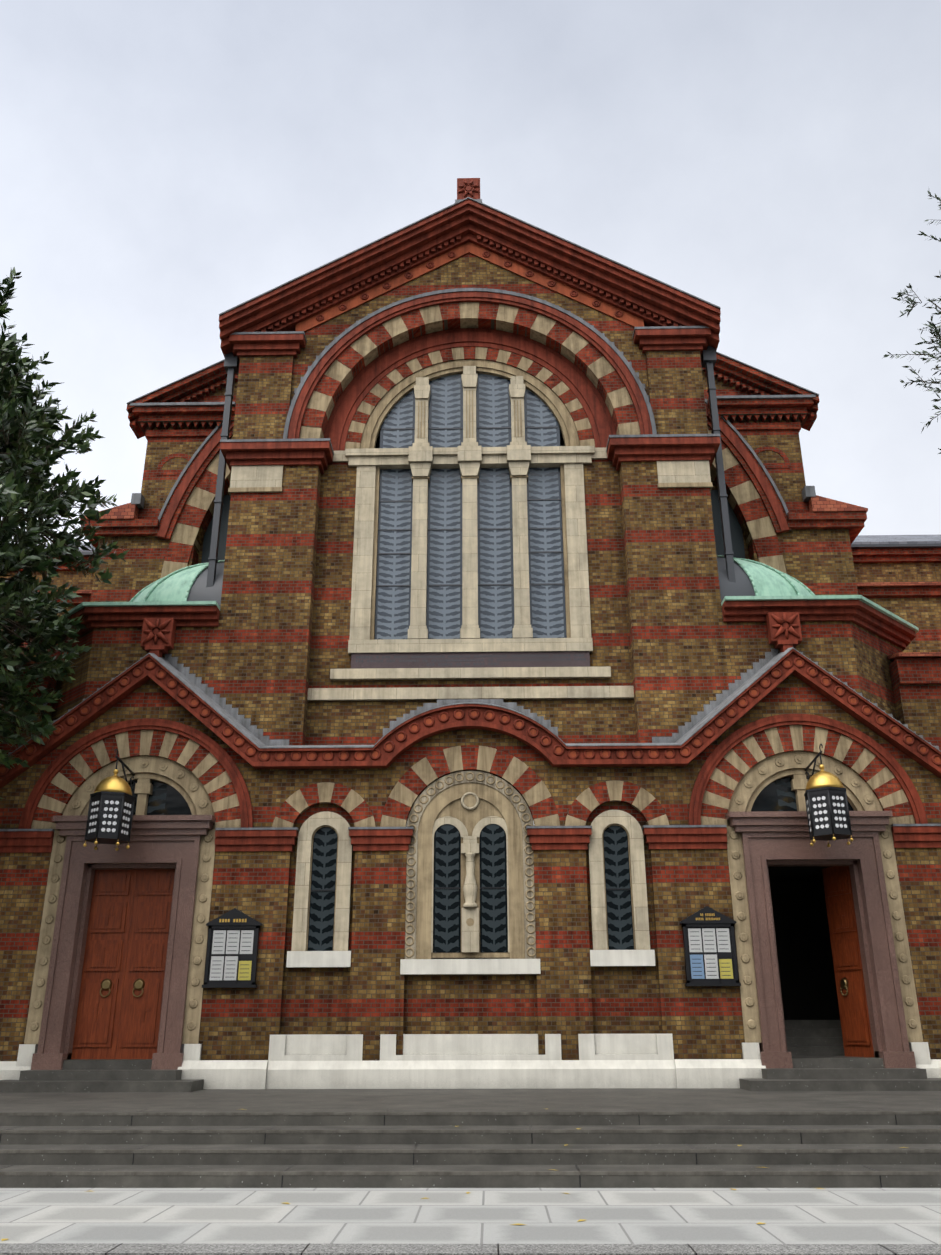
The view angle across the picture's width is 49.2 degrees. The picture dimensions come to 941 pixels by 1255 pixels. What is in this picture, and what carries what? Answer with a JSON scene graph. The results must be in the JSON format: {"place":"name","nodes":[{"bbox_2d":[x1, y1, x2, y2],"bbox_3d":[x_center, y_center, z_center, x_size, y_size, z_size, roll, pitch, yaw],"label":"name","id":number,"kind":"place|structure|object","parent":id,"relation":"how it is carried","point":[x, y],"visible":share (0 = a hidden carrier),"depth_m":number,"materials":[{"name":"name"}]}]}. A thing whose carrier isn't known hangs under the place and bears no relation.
{"place":"outdoors","nodes":[
{"label":"outdoors","id":0,"kind":"place"},
{"bbox_2d":[0,1188,940,1254],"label":"pavement","id":1,"kind":"structure","parent":0,"point":[435,1221],"depth_m":9.10,"materials":[{"name":"stone"}]},
{"bbox_2d":[0,267,128,800],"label":"holm oak tree","id":2,"kind":"object","parent":1,"relation":"on","point":[27,425],"visible":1,"depth_m":19.65,"materials":[{"name":"green plant"}]},
{"bbox_2d":[0,1057,940,1240],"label":"front steps","id":3,"kind":"structure","parent":1,"relation":"on","point":[849,1122],"depth_m":12.33,"materials":[{"name":"stone"}]},
{"bbox_2d":[0,1034,940,1088],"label":"plinth","id":4,"kind":"structure","parent":3,"relation":"on","point":[423,1061],"depth_m":17.98,"materials":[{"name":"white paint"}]},
{"bbox_2d":[0,535,940,753],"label":"wall","id":5,"kind":"structure","parent":1,"relation":"on","point":[899,576],"depth_m":24.92,"materials":[{"name":"brown brick"}]},
{"bbox_2d":[883,191,940,453],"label":"olive tree","id":6,"kind":"object","parent":1,"relation":"on","point":[932,326],"visible":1,"depth_m":20.72,"materials":[{"name":"green plant"}]},
{"bbox_2d":[0,0,940,824],"label":"sky","id":7,"kind":"structure","parent":0,"point":[167,166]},
{"bbox_2d":[80,351,867,601],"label":"side walls","id":8,"kind":"structure","parent":0,"point":[783,518],"depth_m":25.92,"materials":[{"name":"brick"}]},
{"label":"ground","id":9,"kind":"structure","parent":0,"visible":0},
{"bbox_2d":[0,674,940,1060],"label":"brick wall","id":10,"kind":"structure","parent":9,"relation":"on","point":[568,994],"depth_m":18.89,"materials":[{"name":"brown brick"}]},
{"bbox_2d":[83,748,136,850],"bbox_3d":[-6.554,3.287,19.344,0.708,1.830,1.543,-4,-22,10],"label":"lantern","id":11,"kind":"object","parent":10,"relation":"attached to","point":[112,802],"visible":1,"depth_m":18.70,"materials":[{"name":"black metal"}]},
{"bbox_2d":[202,908,262,987],"bbox_3d":[-4.354,5.856,18.794,1.020,1.390,0.124,-1,-21,1],"label":"notice board","id":12,"kind":"object","parent":10,"relation":"attached to","point":[232,949],"visible":1,"depth_m":18.75,"materials":[{"name":"black metal"}]},
{"bbox_2d":[286,771,654,974],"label":"arched windows","id":13,"kind":"structure","parent":10,"relation":"attached to","point":[470,890],"depth_m":19.22,"materials":[{"name":"beige stone"}]},
{"bbox_2d":[0,647,940,788],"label":"cornice","id":14,"kind":"structure","parent":10,"relation":"attached to","point":[550,747],"depth_m":20.06,"materials":[{"name":"red brick"}]},
{"bbox_2d":[0,824,940,852],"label":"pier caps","id":15,"kind":"object","parent":10,"relation":"attached to","point":[399,838],"visible":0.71,"depth_m":19.42,"materials":[{"name":"brick"}]},
{"bbox_2d":[213,253,728,744],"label":"central bay walls","id":16,"kind":"structure","parent":10,"relation":"on","point":[657,631],"depth_m":21.92,"materials":[{"name":"brick"}]},
{"bbox_2d":[333,366,606,639],"bbox_3d":[-0.013,-2.930,23.009,6.740,6.860,0.420,-1,-21,1],"label":"great window","id":17,"kind":"structure","parent":16,"relation":"attached to","point":[470,519],"depth_m":22.84,"materials":[{"name":"glass"}]},
{"bbox_2d":[283,288,656,450],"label":"arch","id":18,"kind":"structure","parent":16,"relation":"attached to","point":[583,383],"depth_m":24.07,"materials":[{"name":"red brick"}]},
{"bbox_2d":[206,326,735,700],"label":"bay trim","id":19,"kind":"structure","parent":16,"relation":"attached to","point":[681,460],"depth_m":22.47,"materials":[{"name":"stone"}]},
{"bbox_2d":[219,178,720,357],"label":"gable cornice","id":20,"kind":"structure","parent":19,"relation":"on","point":[467,221],"depth_m":24.43,"materials":[{"name":"brick"}]},
{"bbox_2d":[18,714,927,829],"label":"brick arches","id":21,"kind":"structure","parent":10,"relation":"attached to","point":[743,767],"depth_m":19.92,"materials":[{"name":"red brick"}]},
{"bbox_2d":[16,774,930,1069],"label":"doors","id":22,"kind":"structure","parent":10,"relation":"attached to","point":[824,958],"depth_m":19.12,"materials":[{"name":"brown stone"}]},
{"bbox_2d":[8,648,938,754],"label":"roof","id":23,"kind":"structure","parent":10,"relation":"attached to","point":[674,738],"depth_m":20.79,"materials":[{"name":"grey metal"}]},
{"bbox_2d":[34,555,918,720],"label":"copper domed roofs","id":24,"kind":"structure","parent":10,"relation":"on","point":[853,641],"depth_m":21.36,"materials":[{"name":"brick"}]},
{"bbox_2d":[679,906,740,985],"bbox_3d":[4.345,5.779,18.655,1.020,1.390,0.124,-1,-21,1],"label":"notice board","id":25,"kind":"object","parent":10,"relation":"attached to","point":[710,956],"visible":1,"depth_m":18.61,"materials":[{"name":"black metal"}]},
{"bbox_2d":[804,744,852,846],"bbox_3d":[6.564,3.171,19.135,0.708,1.830,1.543,-4,-22,10],"label":"lantern","id":26,"kind":"object","parent":10,"relation":"attached to","point":[827,807],"visible":0.98,"depth_m":18.47,"materials":[{"name":"black metal"}]}
]}

